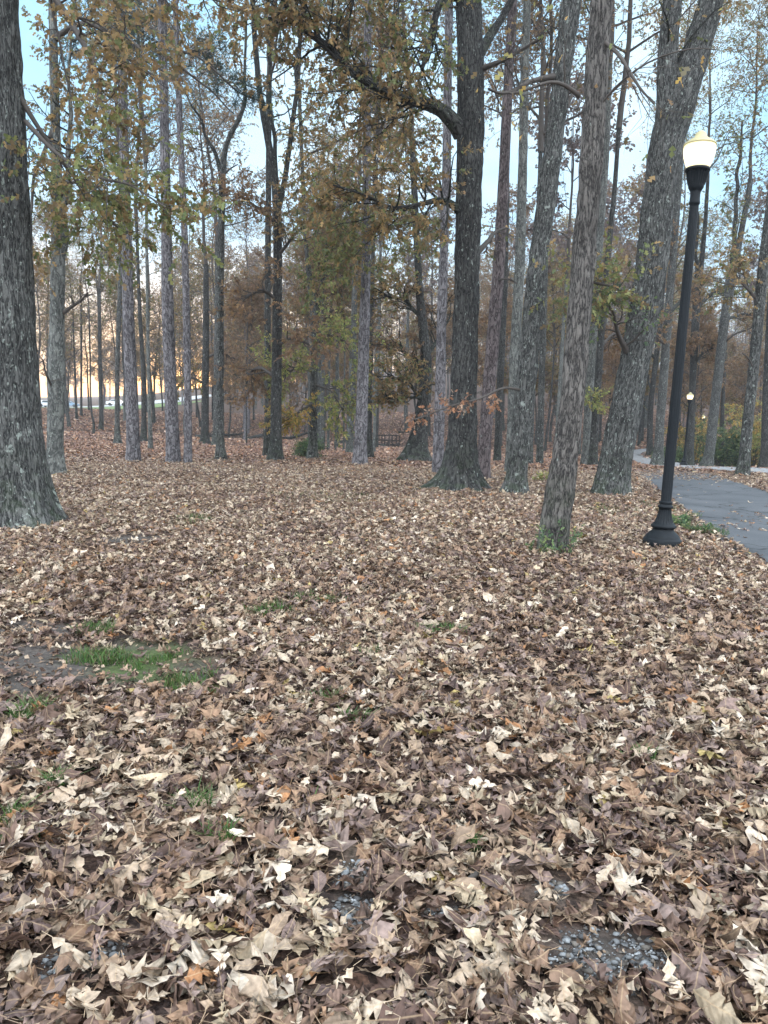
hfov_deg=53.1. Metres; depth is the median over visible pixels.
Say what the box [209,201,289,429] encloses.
forest tree
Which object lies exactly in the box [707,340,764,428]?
forest tree
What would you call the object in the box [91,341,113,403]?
forest tree
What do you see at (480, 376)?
forest tree
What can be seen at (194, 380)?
forest tree
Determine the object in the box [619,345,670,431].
forest tree
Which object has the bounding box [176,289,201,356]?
forest tree
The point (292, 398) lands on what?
forest tree
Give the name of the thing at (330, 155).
forest tree
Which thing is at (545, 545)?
vine
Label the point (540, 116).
oak tree
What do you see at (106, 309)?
forest tree
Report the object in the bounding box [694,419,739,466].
shrub
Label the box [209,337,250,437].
forest tree
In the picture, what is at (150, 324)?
forest tree
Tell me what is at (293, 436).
fallen log
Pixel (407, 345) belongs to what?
oak tree
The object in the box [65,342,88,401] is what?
forest tree
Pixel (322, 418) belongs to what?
young tree
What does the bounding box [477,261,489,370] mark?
forest tree
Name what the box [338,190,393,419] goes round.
forest tree
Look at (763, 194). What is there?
forest tree
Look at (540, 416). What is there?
oak tree
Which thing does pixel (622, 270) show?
forest tree
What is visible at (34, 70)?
sky
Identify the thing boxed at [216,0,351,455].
oak tree
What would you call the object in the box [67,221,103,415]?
tree
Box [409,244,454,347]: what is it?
forest tree
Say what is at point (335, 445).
young tree
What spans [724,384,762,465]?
shrub
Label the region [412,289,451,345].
forest tree
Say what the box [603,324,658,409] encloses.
forest tree
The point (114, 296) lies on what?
forest tree
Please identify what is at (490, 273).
forest tree
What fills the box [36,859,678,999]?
gravel
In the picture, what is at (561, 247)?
forest tree
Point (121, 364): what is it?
forest tree
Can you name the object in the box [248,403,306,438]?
fallen log
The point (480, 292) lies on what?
forest tree
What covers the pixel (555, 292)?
forest tree
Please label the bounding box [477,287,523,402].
forest tree
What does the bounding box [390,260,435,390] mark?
forest tree
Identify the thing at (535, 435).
forest tree
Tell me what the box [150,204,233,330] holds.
forest tree
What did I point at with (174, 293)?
forest tree
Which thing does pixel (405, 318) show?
forest tree
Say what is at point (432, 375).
forest tree
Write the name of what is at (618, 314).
forest tree
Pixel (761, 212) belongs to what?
forest tree
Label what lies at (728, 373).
forest tree
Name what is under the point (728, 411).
shrub
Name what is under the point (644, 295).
oak tree
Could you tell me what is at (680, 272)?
forest tree
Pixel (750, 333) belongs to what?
forest tree
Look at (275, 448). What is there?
oak tree
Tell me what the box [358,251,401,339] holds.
forest tree
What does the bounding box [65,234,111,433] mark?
maple tree
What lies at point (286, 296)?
forest tree
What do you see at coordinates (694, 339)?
oak tree
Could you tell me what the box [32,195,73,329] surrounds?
forest tree
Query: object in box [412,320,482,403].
forest tree
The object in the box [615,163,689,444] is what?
oak tree
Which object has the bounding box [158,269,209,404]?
forest tree
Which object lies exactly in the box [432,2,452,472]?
sweetgum tree
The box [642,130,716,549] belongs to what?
street lamp
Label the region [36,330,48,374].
forest tree
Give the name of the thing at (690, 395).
street lamp
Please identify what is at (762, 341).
forest tree
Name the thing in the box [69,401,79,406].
parked car
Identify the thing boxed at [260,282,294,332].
forest tree
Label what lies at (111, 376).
forest tree
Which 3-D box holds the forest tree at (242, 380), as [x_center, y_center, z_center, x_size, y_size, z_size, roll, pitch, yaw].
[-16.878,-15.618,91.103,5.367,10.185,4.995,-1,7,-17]
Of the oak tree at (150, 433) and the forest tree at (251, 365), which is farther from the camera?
the forest tree at (251, 365)
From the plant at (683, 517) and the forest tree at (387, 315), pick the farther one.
the forest tree at (387, 315)
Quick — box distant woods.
[104,276,764,400]
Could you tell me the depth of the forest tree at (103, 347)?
105.39 m
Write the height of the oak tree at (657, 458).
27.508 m
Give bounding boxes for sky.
[19,0,767,396]
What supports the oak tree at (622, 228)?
on the ground at (368, 978)
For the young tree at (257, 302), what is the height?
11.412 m
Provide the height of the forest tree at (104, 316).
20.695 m
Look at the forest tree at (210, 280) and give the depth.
90.59 m
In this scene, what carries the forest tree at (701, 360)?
on the ground at (368, 978)
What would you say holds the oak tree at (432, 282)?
on the ground at (368, 978)
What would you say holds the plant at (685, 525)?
on the ground at (368, 978)
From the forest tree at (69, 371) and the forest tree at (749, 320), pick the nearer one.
the forest tree at (749, 320)
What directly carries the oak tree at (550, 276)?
on the ground at (368, 978)
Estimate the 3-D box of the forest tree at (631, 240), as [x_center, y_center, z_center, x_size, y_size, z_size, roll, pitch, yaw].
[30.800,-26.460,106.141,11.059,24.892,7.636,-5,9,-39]
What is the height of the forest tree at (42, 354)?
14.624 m
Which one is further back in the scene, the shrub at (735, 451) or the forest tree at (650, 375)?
the forest tree at (650, 375)
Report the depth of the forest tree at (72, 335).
110.20 m
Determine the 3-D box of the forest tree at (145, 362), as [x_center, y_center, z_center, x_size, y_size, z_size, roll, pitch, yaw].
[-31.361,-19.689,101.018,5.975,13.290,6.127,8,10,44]
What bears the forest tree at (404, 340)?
on the ground at (368, 978)
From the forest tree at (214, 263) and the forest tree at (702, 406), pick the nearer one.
the forest tree at (702, 406)
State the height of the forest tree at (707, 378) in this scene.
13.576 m
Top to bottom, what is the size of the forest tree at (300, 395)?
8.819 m
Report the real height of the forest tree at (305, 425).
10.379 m
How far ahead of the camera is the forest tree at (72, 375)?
100.53 m
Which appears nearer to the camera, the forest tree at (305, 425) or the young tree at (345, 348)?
the young tree at (345, 348)
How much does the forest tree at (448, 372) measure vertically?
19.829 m
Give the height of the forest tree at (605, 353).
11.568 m
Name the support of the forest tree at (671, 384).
on the ground at (368, 978)
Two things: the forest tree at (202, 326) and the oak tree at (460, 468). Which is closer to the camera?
the oak tree at (460, 468)
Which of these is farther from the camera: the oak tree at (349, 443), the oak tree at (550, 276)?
the oak tree at (550, 276)
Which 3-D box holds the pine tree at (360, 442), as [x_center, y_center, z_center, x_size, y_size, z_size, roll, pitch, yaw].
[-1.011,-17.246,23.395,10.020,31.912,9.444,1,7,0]
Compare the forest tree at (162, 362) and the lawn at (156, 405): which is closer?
the lawn at (156, 405)
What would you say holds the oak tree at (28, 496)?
on the ground at (368, 978)
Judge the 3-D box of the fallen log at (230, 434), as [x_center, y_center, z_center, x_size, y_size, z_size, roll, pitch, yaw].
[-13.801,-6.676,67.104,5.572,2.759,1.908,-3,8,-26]
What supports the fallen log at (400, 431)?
on the ground at (368, 978)
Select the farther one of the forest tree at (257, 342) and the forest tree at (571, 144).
the forest tree at (257, 342)
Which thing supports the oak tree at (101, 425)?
on the ground at (368, 978)
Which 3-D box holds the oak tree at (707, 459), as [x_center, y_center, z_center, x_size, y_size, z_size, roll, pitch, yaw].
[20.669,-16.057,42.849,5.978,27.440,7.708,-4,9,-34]
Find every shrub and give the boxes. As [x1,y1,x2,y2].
[290,433,328,456]
[649,445,683,462]
[664,416,741,463]
[677,428,723,462]
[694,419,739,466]
[705,426,759,466]
[717,400,761,466]
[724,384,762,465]
[752,419,760,459]
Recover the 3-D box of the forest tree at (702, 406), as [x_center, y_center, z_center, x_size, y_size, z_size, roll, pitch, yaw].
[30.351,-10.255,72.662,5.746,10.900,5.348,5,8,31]
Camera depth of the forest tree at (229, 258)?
98.11 m
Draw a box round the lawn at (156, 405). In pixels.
[43,401,200,408]
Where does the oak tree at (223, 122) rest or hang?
on the ground at (368, 978)
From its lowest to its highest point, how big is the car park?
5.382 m
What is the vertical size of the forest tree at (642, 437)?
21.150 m
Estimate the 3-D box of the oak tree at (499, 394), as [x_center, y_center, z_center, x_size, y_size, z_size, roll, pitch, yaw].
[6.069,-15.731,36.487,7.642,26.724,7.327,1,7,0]
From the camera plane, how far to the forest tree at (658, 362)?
112.60 m
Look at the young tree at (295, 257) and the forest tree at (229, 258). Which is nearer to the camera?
the young tree at (295, 257)
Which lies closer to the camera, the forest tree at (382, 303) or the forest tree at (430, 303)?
the forest tree at (382, 303)
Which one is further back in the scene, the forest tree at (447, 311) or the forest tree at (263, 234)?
the forest tree at (447, 311)
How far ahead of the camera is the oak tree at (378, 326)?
46.58 m
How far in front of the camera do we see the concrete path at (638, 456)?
47.97 m
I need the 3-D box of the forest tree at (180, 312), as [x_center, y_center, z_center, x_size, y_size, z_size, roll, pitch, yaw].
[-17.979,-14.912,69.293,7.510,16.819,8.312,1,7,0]
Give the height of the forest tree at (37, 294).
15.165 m
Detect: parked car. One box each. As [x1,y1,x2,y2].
[41,400,46,406]
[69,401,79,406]
[106,399,122,405]
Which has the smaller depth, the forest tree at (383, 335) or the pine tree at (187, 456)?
the pine tree at (187, 456)
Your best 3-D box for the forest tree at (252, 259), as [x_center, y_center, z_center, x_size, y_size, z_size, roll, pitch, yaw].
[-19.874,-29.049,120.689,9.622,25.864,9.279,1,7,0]
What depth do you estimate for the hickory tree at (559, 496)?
8.78 m
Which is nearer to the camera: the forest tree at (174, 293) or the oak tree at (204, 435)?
the oak tree at (204, 435)
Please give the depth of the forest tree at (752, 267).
135.91 m
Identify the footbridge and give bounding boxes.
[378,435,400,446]
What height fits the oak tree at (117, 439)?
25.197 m
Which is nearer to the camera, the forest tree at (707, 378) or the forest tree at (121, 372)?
the forest tree at (707, 378)
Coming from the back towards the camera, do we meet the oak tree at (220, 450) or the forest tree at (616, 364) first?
the forest tree at (616, 364)
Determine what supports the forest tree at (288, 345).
on the ground at (368, 978)
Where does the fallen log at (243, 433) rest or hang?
on the ground at (368, 978)
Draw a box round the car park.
[42,394,211,406]
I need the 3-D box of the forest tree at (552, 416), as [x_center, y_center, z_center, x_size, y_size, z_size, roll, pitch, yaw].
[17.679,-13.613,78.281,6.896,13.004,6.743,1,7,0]
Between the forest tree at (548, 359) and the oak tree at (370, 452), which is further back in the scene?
the forest tree at (548, 359)
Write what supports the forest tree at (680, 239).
on the ground at (368, 978)
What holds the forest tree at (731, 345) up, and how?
on the ground at (368, 978)
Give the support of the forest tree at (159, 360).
on the ground at (368, 978)
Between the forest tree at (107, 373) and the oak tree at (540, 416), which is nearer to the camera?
the oak tree at (540, 416)
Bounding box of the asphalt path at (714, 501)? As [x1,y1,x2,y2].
[639,468,767,563]
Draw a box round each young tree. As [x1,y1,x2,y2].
[211,271,271,442]
[282,226,351,449]
[282,227,359,449]
[283,231,359,439]
[293,211,361,449]
[313,229,361,449]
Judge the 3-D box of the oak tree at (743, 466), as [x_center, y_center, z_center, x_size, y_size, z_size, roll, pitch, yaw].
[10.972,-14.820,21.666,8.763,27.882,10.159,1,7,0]
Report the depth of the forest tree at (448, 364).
86.29 m
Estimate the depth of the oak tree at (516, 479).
15.36 m
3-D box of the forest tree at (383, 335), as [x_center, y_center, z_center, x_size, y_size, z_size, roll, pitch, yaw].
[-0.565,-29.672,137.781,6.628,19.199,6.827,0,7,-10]
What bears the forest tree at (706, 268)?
on the ground at (368, 978)
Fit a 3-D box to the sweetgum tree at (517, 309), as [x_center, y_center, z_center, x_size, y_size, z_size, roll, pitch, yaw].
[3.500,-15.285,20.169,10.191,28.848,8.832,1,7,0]
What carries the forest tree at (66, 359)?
on the ground at (368, 978)
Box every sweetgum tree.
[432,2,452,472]
[504,0,530,470]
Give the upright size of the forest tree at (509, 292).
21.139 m
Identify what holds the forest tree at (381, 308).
on the ground at (368, 978)
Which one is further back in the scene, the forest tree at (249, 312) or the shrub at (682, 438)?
the forest tree at (249, 312)
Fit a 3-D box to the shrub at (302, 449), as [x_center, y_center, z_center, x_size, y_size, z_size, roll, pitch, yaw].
[-3.201,-2.691,32.918,1.709,1.342,1.545,1,7,0]
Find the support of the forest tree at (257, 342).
on the ground at (368, 978)
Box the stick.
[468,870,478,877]
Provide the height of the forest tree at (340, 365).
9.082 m
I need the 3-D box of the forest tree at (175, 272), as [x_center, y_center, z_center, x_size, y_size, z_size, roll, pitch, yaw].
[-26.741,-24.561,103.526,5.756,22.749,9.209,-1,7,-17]
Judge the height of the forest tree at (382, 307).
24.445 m
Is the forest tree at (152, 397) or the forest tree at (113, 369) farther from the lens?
the forest tree at (113, 369)
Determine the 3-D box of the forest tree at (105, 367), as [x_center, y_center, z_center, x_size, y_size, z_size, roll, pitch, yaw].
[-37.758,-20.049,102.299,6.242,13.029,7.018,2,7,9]
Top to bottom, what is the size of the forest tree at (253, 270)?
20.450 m
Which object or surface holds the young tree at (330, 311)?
on the ground at (368, 978)
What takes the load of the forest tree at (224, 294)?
on the ground at (368, 978)
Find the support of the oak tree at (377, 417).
on the ground at (368, 978)
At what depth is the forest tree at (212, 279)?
66.09 m
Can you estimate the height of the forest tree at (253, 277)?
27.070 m
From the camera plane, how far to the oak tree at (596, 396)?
30.72 m
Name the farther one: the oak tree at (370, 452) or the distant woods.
the distant woods
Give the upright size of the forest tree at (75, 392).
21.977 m
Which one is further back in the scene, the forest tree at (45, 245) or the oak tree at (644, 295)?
the forest tree at (45, 245)
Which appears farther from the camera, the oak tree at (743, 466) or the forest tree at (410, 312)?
the forest tree at (410, 312)
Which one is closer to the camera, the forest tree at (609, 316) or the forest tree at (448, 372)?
the forest tree at (609, 316)
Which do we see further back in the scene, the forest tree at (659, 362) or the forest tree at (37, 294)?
the forest tree at (659, 362)
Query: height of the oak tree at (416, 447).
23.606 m
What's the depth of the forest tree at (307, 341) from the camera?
60.83 m
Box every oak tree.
[0,0,277,528]
[46,2,221,441]
[48,0,201,443]
[63,0,234,448]
[63,143,154,429]
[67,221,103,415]
[128,2,291,444]
[144,32,279,443]
[175,0,250,461]
[182,0,345,461]
[196,0,566,491]
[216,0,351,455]
[222,0,385,458]
[275,0,435,451]
[302,0,497,456]
[303,8,415,450]
[321,0,456,460]
[343,102,418,446]
[375,167,449,432]
[401,174,455,435]
[405,0,615,493]
[441,0,588,460]
[480,183,535,430]
[482,0,721,463]
[484,0,680,462]
[493,0,748,464]
[521,244,610,450]
[528,0,750,495]
[555,0,683,464]
[598,175,667,441]
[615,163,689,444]
[616,83,718,455]
[621,205,680,427]
[635,0,745,464]
[643,0,765,464]
[676,0,767,475]
[679,184,764,465]
[698,0,767,465]
[711,0,767,467]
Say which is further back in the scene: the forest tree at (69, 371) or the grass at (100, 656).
the forest tree at (69, 371)
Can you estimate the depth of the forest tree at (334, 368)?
87.34 m
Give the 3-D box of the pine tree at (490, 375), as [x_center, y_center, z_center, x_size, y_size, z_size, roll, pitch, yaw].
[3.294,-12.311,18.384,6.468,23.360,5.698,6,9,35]
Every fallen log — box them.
[195,422,255,438]
[224,426,263,437]
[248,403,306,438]
[282,411,331,439]
[330,433,386,442]
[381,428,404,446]
[395,422,410,432]
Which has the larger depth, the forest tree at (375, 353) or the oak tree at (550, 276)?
the forest tree at (375, 353)
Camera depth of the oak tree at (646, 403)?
90.44 m
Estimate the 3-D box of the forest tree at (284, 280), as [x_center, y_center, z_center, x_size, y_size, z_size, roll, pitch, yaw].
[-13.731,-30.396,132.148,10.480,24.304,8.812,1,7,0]
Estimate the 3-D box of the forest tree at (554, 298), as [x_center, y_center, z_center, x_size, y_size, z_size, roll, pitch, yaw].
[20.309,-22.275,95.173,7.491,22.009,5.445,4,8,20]
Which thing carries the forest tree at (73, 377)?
on the ground at (368, 978)
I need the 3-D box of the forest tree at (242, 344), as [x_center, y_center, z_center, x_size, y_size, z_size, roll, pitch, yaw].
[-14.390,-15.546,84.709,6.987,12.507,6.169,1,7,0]
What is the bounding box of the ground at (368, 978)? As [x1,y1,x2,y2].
[0,364,767,1023]
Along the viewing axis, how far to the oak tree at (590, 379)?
31.72 m
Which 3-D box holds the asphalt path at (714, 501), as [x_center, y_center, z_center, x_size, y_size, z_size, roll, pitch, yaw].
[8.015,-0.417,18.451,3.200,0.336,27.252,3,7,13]
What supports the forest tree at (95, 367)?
on the ground at (368, 978)
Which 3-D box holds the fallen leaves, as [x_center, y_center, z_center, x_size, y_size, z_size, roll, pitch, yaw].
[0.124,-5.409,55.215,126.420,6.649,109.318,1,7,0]
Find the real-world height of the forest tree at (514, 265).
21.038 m
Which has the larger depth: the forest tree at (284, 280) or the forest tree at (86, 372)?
the forest tree at (284, 280)
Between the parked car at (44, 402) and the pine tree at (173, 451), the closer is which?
the pine tree at (173, 451)
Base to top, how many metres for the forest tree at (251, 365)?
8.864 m
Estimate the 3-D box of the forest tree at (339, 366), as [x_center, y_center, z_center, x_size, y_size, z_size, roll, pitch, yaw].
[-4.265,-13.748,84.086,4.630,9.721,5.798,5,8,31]
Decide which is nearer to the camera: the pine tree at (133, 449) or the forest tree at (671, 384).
the pine tree at (133, 449)
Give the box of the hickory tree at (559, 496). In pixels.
[473,0,722,554]
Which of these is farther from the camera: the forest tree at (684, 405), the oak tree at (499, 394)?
the forest tree at (684, 405)
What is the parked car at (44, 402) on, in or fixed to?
on the car park
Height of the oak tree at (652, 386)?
30.121 m
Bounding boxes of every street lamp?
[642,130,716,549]
[679,392,693,464]
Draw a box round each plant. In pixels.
[525,540,550,553]
[532,471,548,480]
[672,514,692,524]
[680,519,716,532]
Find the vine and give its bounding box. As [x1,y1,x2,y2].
[535,519,584,553]
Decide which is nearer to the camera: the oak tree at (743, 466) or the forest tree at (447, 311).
the oak tree at (743, 466)
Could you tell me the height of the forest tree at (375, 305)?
19.603 m
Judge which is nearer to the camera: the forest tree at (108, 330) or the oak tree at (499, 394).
the oak tree at (499, 394)
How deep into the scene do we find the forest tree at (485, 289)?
78.24 m
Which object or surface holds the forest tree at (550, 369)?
on the ground at (368, 978)
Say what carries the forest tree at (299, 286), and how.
on the ground at (368, 978)
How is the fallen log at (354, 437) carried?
on the ground at (368, 978)
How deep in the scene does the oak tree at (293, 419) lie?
28.50 m
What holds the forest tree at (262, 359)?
on the ground at (368, 978)
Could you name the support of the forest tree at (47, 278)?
on the ground at (368, 978)
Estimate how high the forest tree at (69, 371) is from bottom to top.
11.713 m
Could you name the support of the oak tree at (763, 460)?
on the ground at (368, 978)
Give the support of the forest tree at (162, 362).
on the ground at (368, 978)
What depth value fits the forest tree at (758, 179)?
44.42 m
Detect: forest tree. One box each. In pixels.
[30,189,85,413]
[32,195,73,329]
[32,205,82,385]
[33,261,90,419]
[34,206,113,418]
[34,239,114,426]
[36,292,74,366]
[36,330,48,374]
[41,294,95,366]
[43,330,83,379]
[45,312,97,411]
[49,208,137,422]
[65,300,113,409]
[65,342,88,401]
[66,350,85,400]
[75,259,136,355]
[76,312,121,409]
[87,307,111,361]
[88,289,136,410]
[88,340,105,402]
[89,211,155,385]
[91,302,150,420]
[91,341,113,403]
[103,338,140,385]
[103,353,122,398]
[106,348,122,387]
[112,339,139,381]
[116,212,194,422]
[120,312,162,411]
[134,301,162,412]
[136,288,196,418]
[137,284,176,410]
[137,340,162,399]
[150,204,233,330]
[150,336,176,394]
[151,245,195,348]
[151,253,227,433]
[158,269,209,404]
[173,178,255,319]
[174,247,202,405]
[174,314,213,427]
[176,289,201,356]
[177,332,201,417]
[180,230,245,352]
[181,221,243,419]
[181,288,226,353]
[194,236,234,339]
[199,283,291,439]
[201,347,235,403]
[202,268,235,336]
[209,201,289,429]
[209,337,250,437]
[224,268,261,346]
[224,320,262,426]
[225,254,282,419]
[225,342,261,407]
[229,350,263,433]
[235,242,272,408]
[239,218,301,327]
[241,254,283,403]
[249,331,292,388]
[254,357,301,412]
[256,189,349,437]
[256,322,306,404]
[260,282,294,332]
[271,121,375,324]
[271,256,305,408]
[282,265,309,404]
[283,264,315,323]
[283,337,339,429]
[288,358,332,411]
[289,161,410,447]
[295,307,356,424]
[325,223,409,376]
[325,318,350,418]
[326,342,356,429]
[330,347,374,403]
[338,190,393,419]
[352,237,393,395]
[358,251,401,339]
[372,288,388,402]
[373,290,415,393]
[373,296,395,389]
[374,255,409,399]
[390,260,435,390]
[390,313,435,409]
[395,282,429,395]
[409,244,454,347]
[410,351,435,395]
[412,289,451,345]
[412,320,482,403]
[432,281,453,405]
[435,289,453,397]
[436,245,491,336]
[446,255,492,349]
[446,318,485,386]
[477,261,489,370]
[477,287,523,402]
[477,348,484,424]
[479,234,526,418]
[479,247,514,324]
[481,237,550,349]
[483,221,531,445]
[483,300,558,393]
[504,307,564,396]
[508,54,643,429]
[523,202,575,361]
[523,246,566,326]
[534,353,556,444]
[535,319,566,441]
[547,177,635,453]
[547,214,574,415]
[547,220,573,304]
[596,321,620,418]
[599,232,635,323]
[600,343,620,415]
[602,236,627,405]
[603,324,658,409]
[606,237,673,335]
[613,119,740,409]
[617,243,682,440]
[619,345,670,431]
[646,326,700,404]
[647,326,709,445]
[652,201,748,444]
[653,280,679,405]
[656,372,706,426]
[658,302,741,441]
[665,242,697,312]
[667,324,746,418]
[673,266,719,327]
[681,354,738,447]
[699,327,745,425]
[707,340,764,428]
[714,141,767,307]
[719,353,760,430]
[726,298,764,427]
[727,253,767,417]
[733,253,767,325]
[739,154,767,231]
[739,320,764,364]
[742,168,767,344]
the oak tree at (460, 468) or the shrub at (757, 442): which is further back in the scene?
the shrub at (757, 442)
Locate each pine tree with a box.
[58,0,192,461]
[84,0,231,462]
[149,0,276,462]
[275,0,454,464]
[478,0,522,477]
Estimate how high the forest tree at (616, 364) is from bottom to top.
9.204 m
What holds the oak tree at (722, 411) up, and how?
on the ground at (368, 978)
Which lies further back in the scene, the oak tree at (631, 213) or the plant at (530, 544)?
the oak tree at (631, 213)
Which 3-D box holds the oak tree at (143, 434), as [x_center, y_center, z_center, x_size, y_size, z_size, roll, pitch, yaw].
[-14.587,-17.709,45.449,9.531,27.255,8.182,-2,8,-24]
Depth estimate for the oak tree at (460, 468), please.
15.41 m
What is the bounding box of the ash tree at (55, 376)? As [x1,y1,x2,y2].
[21,0,185,473]
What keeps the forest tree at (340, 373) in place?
on the ground at (368, 978)
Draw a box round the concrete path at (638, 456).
[633,446,767,472]
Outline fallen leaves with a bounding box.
[0,406,767,1023]
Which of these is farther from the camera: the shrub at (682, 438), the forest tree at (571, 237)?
the forest tree at (571, 237)
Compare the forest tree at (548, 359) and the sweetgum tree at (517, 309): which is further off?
the forest tree at (548, 359)
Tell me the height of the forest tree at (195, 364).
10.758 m
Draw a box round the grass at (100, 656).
[0,490,728,852]
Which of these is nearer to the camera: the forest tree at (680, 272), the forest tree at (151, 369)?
the forest tree at (680, 272)
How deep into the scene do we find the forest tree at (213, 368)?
88.50 m
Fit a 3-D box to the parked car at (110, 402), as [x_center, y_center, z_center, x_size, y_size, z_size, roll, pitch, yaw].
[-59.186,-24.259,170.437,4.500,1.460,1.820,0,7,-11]
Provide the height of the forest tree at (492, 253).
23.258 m
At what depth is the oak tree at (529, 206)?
84.74 m
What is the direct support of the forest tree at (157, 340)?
on the ground at (368, 978)
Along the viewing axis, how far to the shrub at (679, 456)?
55.19 m
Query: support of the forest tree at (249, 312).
on the ground at (368, 978)
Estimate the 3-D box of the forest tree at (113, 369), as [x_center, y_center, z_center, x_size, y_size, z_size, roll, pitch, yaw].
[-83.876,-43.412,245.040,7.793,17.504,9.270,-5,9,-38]
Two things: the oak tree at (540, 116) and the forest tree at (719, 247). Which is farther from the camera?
the forest tree at (719, 247)
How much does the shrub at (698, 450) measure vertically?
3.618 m
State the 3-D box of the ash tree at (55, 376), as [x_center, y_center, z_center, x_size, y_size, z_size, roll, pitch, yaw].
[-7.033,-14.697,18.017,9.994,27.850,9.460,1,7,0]
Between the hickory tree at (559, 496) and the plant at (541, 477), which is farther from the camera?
the plant at (541, 477)

